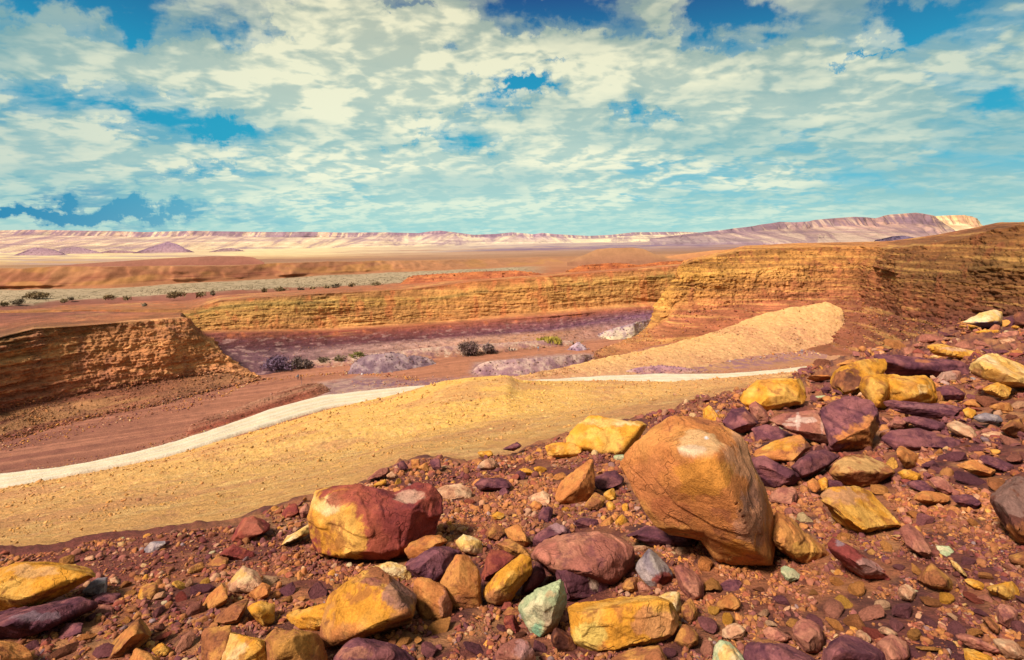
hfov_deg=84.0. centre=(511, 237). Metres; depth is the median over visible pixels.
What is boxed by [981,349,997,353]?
rock
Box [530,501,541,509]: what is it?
rock
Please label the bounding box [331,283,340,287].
shrub
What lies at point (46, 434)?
talus blocks
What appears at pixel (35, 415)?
talus blocks
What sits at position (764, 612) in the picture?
stone
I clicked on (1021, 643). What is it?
stone
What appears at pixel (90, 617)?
stone
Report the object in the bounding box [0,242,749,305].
terrain
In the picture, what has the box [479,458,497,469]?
rock
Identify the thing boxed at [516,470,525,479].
stone
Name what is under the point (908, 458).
rock
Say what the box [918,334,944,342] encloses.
stone
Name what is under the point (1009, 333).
rock
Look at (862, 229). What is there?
mesa
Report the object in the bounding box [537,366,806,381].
road
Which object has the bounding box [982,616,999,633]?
rock
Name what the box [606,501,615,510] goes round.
rock
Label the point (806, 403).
rock
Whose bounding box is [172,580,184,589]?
stone
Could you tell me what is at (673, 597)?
rock
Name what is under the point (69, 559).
stone
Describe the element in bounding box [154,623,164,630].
stone
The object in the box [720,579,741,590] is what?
rock
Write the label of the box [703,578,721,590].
stone
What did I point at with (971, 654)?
rock
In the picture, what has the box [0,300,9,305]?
shrub
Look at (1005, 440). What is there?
stone
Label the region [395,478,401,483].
stone
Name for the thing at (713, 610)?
stone
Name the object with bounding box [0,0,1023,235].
sky
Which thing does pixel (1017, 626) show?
stone
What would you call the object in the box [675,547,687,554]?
stone
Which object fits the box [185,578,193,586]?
stone
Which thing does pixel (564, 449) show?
rock
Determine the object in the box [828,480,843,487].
rock
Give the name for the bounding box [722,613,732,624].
stone
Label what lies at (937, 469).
stone
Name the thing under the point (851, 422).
rock
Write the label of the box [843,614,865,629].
stone
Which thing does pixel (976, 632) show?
stone
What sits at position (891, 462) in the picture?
stone
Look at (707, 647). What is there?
stone
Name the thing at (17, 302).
shrub
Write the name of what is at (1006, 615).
rock
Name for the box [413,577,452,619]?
rock
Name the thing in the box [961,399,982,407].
rock
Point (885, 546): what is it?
stone
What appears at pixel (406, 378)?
talus blocks
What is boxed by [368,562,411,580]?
rock
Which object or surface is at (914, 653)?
stone
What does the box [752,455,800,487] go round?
rock
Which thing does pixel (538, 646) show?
stone
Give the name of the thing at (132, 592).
stone
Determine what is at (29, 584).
rock
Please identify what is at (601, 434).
rock
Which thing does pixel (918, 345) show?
rock
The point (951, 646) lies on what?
stone
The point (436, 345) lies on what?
talus blocks
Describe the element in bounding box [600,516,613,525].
rock
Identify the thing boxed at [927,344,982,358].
rock
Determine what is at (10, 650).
rock
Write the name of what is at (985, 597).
stone
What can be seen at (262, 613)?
rock
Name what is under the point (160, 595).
stone
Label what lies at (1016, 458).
stone
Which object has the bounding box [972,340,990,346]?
stone
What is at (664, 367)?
gravel
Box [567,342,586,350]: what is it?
mound
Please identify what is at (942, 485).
rock
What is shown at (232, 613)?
rock
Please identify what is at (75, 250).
hill
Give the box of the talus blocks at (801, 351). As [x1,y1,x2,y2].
[721,349,826,361]
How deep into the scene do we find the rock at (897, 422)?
6.64 m
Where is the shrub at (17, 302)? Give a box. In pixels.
[10,298,26,304]
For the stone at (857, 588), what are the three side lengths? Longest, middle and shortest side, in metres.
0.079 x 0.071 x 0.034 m
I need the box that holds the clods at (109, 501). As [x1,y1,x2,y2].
[4,371,796,528]
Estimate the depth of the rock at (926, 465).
4.62 m
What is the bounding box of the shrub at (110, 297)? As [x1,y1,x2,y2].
[103,293,115,299]
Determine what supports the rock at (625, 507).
on the ground at (480, 639)
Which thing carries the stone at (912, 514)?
on the ground at (480, 639)
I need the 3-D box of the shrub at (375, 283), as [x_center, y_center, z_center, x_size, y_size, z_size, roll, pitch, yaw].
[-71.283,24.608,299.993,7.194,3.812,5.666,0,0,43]
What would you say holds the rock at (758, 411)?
on the ground at (480, 639)
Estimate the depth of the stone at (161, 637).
2.82 m
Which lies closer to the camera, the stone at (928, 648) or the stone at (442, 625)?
the stone at (928, 648)
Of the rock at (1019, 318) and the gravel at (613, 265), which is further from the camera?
the gravel at (613, 265)
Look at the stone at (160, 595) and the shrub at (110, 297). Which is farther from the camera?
the shrub at (110, 297)
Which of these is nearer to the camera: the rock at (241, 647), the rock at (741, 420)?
the rock at (241, 647)
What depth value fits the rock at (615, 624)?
2.28 m
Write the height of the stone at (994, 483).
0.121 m
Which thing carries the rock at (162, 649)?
on the ground at (480, 639)
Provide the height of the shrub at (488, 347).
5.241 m
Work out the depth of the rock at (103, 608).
3.24 m
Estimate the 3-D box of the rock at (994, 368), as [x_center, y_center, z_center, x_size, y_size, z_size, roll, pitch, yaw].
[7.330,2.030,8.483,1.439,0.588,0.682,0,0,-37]
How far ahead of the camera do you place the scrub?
290.94 m
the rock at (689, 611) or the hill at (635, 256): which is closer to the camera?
the rock at (689, 611)
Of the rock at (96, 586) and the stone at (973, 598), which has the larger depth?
the rock at (96, 586)
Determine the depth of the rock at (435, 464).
7.43 m
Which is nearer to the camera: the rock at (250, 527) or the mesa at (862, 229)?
the rock at (250, 527)
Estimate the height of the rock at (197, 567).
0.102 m
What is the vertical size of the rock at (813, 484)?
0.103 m
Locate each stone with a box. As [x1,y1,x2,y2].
[25,640,39,649]
[46,641,78,659]
[59,555,74,563]
[76,633,96,640]
[85,612,95,621]
[92,642,114,657]
[120,581,131,588]
[120,616,131,623]
[125,589,136,595]
[152,606,164,617]
[152,631,171,640]
[153,591,165,599]
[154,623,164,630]
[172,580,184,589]
[175,591,186,601]
[175,630,195,653]
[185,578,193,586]
[185,600,201,616]
[190,584,215,595]
[200,577,210,583]
[263,575,277,584]
[279,582,295,595]
[282,595,292,601]
[308,581,327,598]
[333,583,340,589]
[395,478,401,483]
[396,637,411,646]
[414,636,421,643]
[421,641,437,658]
[428,617,450,633]
[463,641,483,654]
[464,499,475,503]
[496,624,506,631]
[514,632,526,637]
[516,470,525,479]
[533,640,546,652]
[534,466,546,472]
[553,472,565,479]
[663,647,675,658]
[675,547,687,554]
[698,556,712,571]
[698,616,718,633]
[700,639,713,655]
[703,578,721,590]
[708,606,718,614]
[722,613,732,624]
[752,587,763,591]
[757,609,768,615]
[765,620,776,625]
[772,595,790,605]
[786,618,797,626]
[796,512,812,521]
[806,613,823,629]
[807,375,830,381]
[808,588,817,594]
[810,395,817,400]
[813,359,830,366]
[823,597,843,618]
[825,617,843,630]
[829,577,843,585]
[834,594,852,608]
[837,359,853,366]
[837,532,850,539]
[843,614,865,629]
[847,581,864,596]
[858,604,884,620]
[862,626,885,638]
[870,484,888,494]
[874,599,889,609]
[880,540,891,551]
[883,338,906,348]
[886,457,897,468]
[889,618,903,631]
[891,603,911,618]
[892,564,904,570]
[903,347,912,353]
[906,510,917,518]
[907,628,922,640]
[909,647,921,659]
[911,563,921,574]
[916,513,934,525]
[916,646,942,651]
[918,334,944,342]
[919,596,941,606]
[920,614,937,627]
[929,466,941,473]
[937,451,966,461]
[939,592,954,603]
[946,613,957,620]
[947,620,966,635]
[947,643,955,649]
[951,653,964,659]
[953,470,985,485]
[955,341,974,348]
[961,556,976,564]
[962,591,983,603]
[966,394,975,398]
[967,518,978,526]
[967,628,982,636]
[968,445,985,450]
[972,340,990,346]
[973,609,989,616]
[975,395,998,406]
[977,594,992,602]
[978,572,993,579]
[987,477,1004,490]
[995,349,1008,354]
[999,339,1011,343]
[999,434,1020,444]
[1004,317,1014,325]
[1005,414,1016,419]
[1005,453,1022,462]
[1010,620,1023,633]
[1011,401,1023,408]
[1015,595,1023,602]
[1016,640,1023,647]
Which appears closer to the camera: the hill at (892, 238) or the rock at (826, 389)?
the rock at (826, 389)
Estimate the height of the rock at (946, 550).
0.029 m
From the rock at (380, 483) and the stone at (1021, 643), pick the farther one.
the rock at (380, 483)
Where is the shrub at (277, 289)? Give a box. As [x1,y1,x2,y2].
[273,286,290,291]
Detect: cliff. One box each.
[0,264,679,374]
[595,222,1023,359]
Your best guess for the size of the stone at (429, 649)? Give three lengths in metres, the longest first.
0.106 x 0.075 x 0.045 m
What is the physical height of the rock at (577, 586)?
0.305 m
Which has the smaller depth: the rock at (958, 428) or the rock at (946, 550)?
the rock at (946, 550)
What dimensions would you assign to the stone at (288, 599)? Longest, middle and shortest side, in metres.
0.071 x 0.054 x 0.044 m
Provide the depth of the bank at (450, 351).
201.41 m
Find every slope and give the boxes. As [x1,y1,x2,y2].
[0,371,797,545]
[512,302,843,379]
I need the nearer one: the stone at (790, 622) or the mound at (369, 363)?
the stone at (790, 622)
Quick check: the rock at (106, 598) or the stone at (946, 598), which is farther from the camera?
the rock at (106, 598)
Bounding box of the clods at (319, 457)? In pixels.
[0,372,791,543]
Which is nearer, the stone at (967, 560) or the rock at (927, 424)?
the stone at (967, 560)
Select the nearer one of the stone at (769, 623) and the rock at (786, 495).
the stone at (769, 623)
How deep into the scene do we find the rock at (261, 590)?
3.25 m
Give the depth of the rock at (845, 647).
1.94 m
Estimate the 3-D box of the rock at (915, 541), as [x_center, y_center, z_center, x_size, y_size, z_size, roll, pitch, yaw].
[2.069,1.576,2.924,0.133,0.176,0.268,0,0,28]
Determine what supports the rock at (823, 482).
on the ground at (480, 639)
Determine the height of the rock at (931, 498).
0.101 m
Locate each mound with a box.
[348,353,435,373]
[472,355,591,375]
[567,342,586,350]
[598,319,650,339]
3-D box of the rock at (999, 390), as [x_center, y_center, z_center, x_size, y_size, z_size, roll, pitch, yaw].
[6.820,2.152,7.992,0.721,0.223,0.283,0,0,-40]
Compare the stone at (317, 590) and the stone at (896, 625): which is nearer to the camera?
the stone at (896, 625)
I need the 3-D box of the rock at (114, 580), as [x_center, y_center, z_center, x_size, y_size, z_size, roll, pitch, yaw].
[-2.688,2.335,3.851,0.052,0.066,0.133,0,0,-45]
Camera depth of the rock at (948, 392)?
8.38 m
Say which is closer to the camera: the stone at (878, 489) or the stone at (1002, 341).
the stone at (878, 489)
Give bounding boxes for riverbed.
[0,337,828,472]
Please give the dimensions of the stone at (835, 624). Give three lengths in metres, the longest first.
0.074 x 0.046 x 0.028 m
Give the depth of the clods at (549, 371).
196.60 m
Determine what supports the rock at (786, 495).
on the ground at (480, 639)
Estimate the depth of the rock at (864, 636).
2.14 m
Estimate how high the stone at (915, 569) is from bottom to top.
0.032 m
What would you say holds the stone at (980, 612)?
on the ground at (480, 639)
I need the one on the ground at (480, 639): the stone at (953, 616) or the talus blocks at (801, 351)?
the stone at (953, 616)
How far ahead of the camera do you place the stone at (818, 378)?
14.36 m
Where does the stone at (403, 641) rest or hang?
on the ground at (480, 639)
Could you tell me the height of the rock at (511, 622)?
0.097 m
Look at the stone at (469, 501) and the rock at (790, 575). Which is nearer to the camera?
the rock at (790, 575)
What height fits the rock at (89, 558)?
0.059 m
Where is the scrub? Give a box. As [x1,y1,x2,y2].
[5,269,509,301]
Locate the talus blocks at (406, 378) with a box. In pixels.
[221,371,418,397]
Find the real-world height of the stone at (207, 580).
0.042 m
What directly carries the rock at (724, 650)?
on the ground at (480, 639)
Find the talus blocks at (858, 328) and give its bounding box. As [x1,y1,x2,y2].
[591,296,966,358]
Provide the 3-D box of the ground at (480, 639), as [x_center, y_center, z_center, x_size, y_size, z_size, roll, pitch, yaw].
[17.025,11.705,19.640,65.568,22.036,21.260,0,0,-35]
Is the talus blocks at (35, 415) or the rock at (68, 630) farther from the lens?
the talus blocks at (35, 415)
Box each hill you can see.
[15,247,65,254]
[51,256,263,266]
[59,247,100,253]
[101,250,134,252]
[135,242,192,252]
[210,248,242,251]
[567,247,682,265]
[666,250,724,259]
[875,235,913,240]
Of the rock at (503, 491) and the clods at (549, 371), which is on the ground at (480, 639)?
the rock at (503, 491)
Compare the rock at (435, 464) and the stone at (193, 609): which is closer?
the stone at (193, 609)
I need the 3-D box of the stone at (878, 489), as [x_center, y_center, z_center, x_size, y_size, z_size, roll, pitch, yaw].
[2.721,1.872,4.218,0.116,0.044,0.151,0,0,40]
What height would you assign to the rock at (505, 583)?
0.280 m
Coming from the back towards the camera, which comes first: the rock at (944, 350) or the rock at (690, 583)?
the rock at (944, 350)
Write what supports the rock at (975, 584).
on the ground at (480, 639)
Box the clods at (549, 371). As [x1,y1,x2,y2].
[511,306,846,377]
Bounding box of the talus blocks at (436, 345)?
[246,316,646,374]
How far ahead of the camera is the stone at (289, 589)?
3.34 m
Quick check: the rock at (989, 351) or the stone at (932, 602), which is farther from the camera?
the rock at (989, 351)
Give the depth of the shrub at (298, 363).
181.89 m
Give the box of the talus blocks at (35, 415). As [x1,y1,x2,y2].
[0,370,260,439]
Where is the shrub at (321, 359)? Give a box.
[317,356,328,362]
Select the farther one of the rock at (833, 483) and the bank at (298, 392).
the bank at (298, 392)
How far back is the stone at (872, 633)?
2.19 m
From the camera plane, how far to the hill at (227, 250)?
2712.42 m
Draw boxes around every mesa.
[0,230,699,252]
[649,213,954,244]
[935,215,982,230]
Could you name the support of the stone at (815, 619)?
on the ground at (480, 639)
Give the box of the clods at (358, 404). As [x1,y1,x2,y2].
[8,372,788,486]
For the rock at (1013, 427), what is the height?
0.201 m
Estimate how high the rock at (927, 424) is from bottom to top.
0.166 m
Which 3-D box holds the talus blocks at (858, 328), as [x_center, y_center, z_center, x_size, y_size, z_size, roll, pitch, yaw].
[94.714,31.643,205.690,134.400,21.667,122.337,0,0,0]
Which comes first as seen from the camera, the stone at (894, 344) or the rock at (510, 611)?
the rock at (510, 611)
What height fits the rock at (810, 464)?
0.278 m
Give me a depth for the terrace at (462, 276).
306.26 m
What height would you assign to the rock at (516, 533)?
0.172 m
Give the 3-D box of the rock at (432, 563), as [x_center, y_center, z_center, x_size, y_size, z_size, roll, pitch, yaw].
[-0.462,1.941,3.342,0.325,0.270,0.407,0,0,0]
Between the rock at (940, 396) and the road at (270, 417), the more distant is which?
the road at (270, 417)
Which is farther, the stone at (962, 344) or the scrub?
the scrub
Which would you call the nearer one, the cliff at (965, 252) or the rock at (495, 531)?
the rock at (495, 531)
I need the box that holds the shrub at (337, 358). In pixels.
[332,354,346,360]
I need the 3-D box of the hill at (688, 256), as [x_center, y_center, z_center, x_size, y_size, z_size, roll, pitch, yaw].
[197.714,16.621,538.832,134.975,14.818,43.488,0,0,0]
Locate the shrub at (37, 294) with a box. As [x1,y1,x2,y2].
[21,290,51,298]
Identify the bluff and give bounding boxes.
[0,306,259,443]
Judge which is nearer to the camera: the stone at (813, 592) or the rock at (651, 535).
the stone at (813, 592)
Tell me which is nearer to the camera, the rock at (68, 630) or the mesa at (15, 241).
the rock at (68, 630)
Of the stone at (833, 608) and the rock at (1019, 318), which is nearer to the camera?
the stone at (833, 608)
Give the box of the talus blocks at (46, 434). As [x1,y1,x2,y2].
[0,389,229,454]
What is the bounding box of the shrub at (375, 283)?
[370,281,380,285]
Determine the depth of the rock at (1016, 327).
23.43 m
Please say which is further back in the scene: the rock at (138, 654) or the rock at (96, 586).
the rock at (96, 586)
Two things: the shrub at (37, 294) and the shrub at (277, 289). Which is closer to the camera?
the shrub at (37, 294)
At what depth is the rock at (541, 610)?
2.45 m
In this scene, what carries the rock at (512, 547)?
on the ground at (480, 639)
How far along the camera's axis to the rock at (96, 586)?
3.64 m
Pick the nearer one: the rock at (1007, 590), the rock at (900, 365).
the rock at (1007, 590)
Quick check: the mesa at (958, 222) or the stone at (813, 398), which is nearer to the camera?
the stone at (813, 398)
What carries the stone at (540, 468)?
on the ground at (480, 639)
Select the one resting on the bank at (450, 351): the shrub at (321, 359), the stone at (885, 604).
the shrub at (321, 359)
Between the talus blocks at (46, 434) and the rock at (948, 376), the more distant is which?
the talus blocks at (46, 434)
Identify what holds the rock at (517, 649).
on the ground at (480, 639)
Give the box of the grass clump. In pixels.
[536,335,563,344]
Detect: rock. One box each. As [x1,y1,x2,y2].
[0,561,95,610]
[0,596,97,639]
[0,641,31,659]
[58,622,82,638]
[82,577,107,595]
[84,555,93,560]
[91,592,121,604]
[94,604,114,614]
[107,617,151,658]
[110,577,119,583]
[124,606,137,612]
[129,648,159,659]
[138,582,158,599]
[144,541,164,552]
[152,643,169,655]
[187,562,204,573]
[201,625,231,659]
[203,583,227,609]
[206,556,228,565]
[214,598,248,624]
[220,544,254,559]
[221,632,266,659]
[227,566,262,593]
[231,516,270,541]
[247,600,274,626]
[249,582,270,600]
[264,628,327,659]
[281,503,298,517]
[281,524,308,545]
[286,603,325,630]
[299,503,309,517]
[307,482,442,559]
[320,566,416,648]
[333,637,415,659]
[367,467,389,480]
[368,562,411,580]
[374,479,386,487]
[386,472,396,479]
[397,461,407,470]
[404,535,447,558]
[405,546,461,581]
[411,459,419,468]
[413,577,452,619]
[418,462,428,471]
[430,458,440,469]
[437,483,471,499]
[440,554,482,609]
[455,534,482,554]
[474,478,511,490]
[478,450,492,457]
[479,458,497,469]
[481,550,514,580]
[483,554,532,605]
[486,523,505,540]
[492,512,503,519]
[495,639,535,659]
[496,539,531,558]
[499,487,508,495]
[502,607,518,615]
[503,442,521,450]
[503,615,520,632]
[505,524,530,546]
[518,468,533,475]
[518,579,566,636]
[521,564,545,594]
[528,490,549,503]
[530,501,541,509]
[531,531,634,585]
[532,523,571,545]
[538,506,552,522]
[545,442,583,457]
[551,628,576,651]
[555,459,595,503]
[555,570,608,600]
[565,415,646,454]
[568,595,678,651]
[574,518,597,528]
[584,492,605,510]
[595,470,623,490]
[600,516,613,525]
[604,488,615,500]
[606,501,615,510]
[611,645,666,659]
[613,455,623,459]
[615,514,627,524]
[620,415,774,565]
[621,577,637,592]
[622,503,628,510]
[626,526,698,546]
[634,545,647,550]
[635,549,674,586]
[637,581,652,591]
[659,591,681,613]
[673,564,703,599]
[674,624,698,648]
[681,598,697,622]
[703,405,719,420]
[712,640,743,659]
[716,592,740,610]
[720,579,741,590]
[722,407,758,432]
[722,623,744,639]
[740,378,806,410]
[743,637,815,659]
[749,401,768,425]
[751,424,792,440]
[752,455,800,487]
[753,435,811,461]
[762,626,790,641]
[770,410,828,443]
[770,486,797,504]
[772,512,829,562]
[781,565,799,582]
[791,449,839,478]
[792,618,824,652]
[795,401,811,406]
[807,478,820,491]
[818,396,879,451]
[818,477,827,490]
[820,486,900,533]
[821,386,830,393]
[822,634,885,659]
[827,537,890,579]
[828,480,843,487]
[829,454,894,486]
[830,358,886,394]
[856,630,870,642]
[859,374,937,409]
[874,354,969,376]
[876,634,909,659]
[878,626,896,635]
[881,428,960,450]
[883,400,963,417]
[887,416,908,428]
[896,446,918,468]
[897,469,920,479]
[898,584,915,600]
[899,524,931,558]
[902,416,944,430]
[906,480,936,491]
[913,342,924,347]
[913,491,949,505]
[916,563,953,590]
[921,460,938,468]
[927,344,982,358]
[929,476,954,493]
[934,370,960,382]
[936,385,965,399]
[936,391,943,402]
[936,546,953,555]
[947,421,976,439]
[950,494,980,508]
[950,560,966,576]
[955,633,1001,653]
[957,460,994,476]
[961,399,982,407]
[962,309,1002,327]
[963,407,975,418]
[963,648,992,659]
[965,578,983,589]
[969,353,1023,389]
[974,413,1002,423]
[976,330,999,332]
[979,455,1013,471]
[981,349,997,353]
[981,431,1009,437]
[982,382,1010,399]
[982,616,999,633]
[986,581,1019,600]
[989,402,1012,411]
[990,472,1023,545]
[992,331,1018,338]
[993,638,1023,659]
[996,604,1017,628]
[1000,418,1023,437]
[1008,551,1023,567]
[1011,325,1023,328]
[1013,311,1023,325]
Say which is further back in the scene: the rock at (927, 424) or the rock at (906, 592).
the rock at (927, 424)
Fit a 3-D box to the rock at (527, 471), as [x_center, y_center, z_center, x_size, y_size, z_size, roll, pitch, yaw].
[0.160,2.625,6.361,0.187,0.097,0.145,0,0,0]
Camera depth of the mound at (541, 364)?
178.18 m
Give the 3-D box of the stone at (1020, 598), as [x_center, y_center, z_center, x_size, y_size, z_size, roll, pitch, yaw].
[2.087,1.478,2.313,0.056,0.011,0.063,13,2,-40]
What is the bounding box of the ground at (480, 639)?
[0,315,1023,659]
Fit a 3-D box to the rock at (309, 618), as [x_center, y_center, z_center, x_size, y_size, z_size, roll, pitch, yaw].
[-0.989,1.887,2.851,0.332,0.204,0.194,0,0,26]
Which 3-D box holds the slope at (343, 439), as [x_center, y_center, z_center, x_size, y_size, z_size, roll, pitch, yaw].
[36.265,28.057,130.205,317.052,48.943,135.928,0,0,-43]
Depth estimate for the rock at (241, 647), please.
2.36 m
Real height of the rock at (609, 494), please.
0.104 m
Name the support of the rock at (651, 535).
on the ground at (480, 639)
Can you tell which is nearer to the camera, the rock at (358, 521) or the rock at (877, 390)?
the rock at (358, 521)
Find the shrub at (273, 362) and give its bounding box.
[259,354,295,370]
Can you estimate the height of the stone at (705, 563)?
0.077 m
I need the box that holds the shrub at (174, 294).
[165,291,186,298]
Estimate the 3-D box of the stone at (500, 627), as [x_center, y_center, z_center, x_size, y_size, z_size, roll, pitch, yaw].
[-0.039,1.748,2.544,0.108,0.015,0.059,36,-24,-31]
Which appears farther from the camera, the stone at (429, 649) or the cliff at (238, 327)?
the cliff at (238, 327)
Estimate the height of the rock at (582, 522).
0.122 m
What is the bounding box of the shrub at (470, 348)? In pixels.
[457,340,480,356]
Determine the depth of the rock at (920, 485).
4.01 m
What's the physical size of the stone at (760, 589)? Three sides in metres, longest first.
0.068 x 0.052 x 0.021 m
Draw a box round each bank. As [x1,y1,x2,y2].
[186,383,329,435]
[292,340,572,367]
[626,365,695,373]
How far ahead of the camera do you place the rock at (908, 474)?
4.37 m
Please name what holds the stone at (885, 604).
on the ground at (480, 639)
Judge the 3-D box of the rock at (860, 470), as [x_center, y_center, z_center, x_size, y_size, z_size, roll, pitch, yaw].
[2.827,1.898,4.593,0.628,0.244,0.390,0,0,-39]
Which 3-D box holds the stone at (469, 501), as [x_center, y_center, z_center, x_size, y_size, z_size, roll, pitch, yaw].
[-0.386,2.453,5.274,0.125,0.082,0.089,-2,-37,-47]
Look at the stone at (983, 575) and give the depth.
2.56 m
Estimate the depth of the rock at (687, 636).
2.25 m
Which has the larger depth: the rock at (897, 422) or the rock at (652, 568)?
the rock at (897, 422)
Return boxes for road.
[0,385,424,487]
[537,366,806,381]
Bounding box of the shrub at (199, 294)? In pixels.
[196,291,205,297]
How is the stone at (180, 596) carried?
on the ground at (480, 639)
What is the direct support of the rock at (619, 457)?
on the ground at (480, 639)
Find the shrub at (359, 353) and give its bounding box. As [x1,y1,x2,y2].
[348,351,366,357]
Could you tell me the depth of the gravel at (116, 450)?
112.82 m
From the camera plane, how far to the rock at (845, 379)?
11.00 m
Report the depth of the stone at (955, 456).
4.79 m
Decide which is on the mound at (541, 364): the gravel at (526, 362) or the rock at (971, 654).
the gravel at (526, 362)
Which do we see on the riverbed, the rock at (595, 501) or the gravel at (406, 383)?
the gravel at (406, 383)
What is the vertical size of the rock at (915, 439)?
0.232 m
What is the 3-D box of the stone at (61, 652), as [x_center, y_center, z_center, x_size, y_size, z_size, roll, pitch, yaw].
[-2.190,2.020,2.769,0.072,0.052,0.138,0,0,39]
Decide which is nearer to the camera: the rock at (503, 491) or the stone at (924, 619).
the stone at (924, 619)
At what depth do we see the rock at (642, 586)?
2.81 m
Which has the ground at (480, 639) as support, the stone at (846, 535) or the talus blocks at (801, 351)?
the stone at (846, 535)
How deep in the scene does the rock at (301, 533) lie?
4.44 m
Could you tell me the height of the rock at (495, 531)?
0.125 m
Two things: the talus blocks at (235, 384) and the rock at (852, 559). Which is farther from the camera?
the talus blocks at (235, 384)
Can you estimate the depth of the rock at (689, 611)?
2.46 m
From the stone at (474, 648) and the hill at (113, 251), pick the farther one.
the hill at (113, 251)
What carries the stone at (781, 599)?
on the ground at (480, 639)
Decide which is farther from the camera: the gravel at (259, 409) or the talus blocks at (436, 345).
the talus blocks at (436, 345)
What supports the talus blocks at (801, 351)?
on the slope at (819, 313)
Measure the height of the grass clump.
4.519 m
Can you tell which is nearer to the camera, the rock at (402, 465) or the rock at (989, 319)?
the rock at (402, 465)
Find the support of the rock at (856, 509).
on the ground at (480, 639)
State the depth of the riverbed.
145.64 m
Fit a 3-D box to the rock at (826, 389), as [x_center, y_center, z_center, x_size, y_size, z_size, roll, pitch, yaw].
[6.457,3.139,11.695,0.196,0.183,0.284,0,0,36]
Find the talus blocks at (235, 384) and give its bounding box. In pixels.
[0,377,269,442]
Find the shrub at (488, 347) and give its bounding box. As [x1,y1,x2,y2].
[482,342,496,353]
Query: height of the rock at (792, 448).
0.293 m
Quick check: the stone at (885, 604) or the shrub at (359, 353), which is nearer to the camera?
the stone at (885, 604)
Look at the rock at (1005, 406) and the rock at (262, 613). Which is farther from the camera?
the rock at (1005, 406)
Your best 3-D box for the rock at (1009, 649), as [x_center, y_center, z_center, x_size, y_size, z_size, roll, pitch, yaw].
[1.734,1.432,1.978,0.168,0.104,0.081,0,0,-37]
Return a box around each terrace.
[401,271,543,283]
[567,261,682,271]
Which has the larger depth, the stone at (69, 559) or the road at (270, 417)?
the road at (270, 417)
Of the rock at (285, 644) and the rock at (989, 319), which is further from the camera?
the rock at (989, 319)
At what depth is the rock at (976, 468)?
4.25 m
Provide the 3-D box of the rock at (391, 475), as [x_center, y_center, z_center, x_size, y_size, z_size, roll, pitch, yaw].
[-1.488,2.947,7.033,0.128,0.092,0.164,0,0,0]
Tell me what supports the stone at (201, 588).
on the ground at (480, 639)
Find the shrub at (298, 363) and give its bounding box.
[288,356,312,368]
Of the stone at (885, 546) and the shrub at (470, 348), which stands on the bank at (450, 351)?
the shrub at (470, 348)
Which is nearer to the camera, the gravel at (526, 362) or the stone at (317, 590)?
the stone at (317, 590)
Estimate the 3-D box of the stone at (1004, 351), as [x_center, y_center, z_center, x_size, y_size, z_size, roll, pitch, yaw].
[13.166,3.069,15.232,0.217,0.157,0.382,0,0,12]
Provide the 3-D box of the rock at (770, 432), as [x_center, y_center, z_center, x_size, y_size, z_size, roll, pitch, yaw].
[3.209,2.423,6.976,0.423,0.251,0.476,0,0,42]
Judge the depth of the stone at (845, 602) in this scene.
2.46 m
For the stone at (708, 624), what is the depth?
2.35 m
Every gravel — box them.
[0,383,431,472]
[2,427,215,470]
[185,383,330,434]
[301,340,572,368]
[344,353,435,373]
[352,375,494,387]
[402,270,539,282]
[471,354,594,375]
[566,260,676,271]
[597,320,649,339]
[629,363,811,374]
[630,364,700,373]
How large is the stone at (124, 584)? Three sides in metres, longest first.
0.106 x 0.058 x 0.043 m
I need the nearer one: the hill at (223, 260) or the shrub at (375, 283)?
the shrub at (375, 283)
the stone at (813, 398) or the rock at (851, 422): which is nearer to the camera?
the rock at (851, 422)
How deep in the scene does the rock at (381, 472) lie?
7.08 m
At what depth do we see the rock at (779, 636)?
2.22 m
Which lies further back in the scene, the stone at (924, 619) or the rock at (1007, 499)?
the rock at (1007, 499)
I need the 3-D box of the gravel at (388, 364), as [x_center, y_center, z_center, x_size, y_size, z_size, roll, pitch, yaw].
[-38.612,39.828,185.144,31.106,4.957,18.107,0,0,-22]
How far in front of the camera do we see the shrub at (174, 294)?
242.32 m
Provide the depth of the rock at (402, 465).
7.59 m
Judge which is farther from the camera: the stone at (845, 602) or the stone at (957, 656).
the stone at (845, 602)
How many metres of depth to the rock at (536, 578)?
2.96 m
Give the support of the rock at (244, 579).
on the ground at (480, 639)
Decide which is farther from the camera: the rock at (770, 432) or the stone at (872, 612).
the rock at (770, 432)
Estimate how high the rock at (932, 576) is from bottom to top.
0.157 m
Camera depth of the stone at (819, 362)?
21.15 m
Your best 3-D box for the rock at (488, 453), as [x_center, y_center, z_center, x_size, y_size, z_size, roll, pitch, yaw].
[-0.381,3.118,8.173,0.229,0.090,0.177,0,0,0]
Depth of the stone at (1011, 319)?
25.86 m
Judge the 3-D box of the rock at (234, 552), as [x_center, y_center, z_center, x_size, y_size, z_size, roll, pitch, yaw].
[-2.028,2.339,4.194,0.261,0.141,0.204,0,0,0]
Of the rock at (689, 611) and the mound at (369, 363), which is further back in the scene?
the mound at (369, 363)
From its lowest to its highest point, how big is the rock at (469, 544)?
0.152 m
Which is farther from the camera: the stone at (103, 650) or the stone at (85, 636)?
the stone at (85, 636)
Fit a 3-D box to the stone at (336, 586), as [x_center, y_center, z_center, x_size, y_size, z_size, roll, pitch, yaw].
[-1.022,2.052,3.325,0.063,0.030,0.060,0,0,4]
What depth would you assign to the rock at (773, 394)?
9.70 m
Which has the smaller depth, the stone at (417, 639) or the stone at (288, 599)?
the stone at (417, 639)
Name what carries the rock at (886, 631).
on the ground at (480, 639)

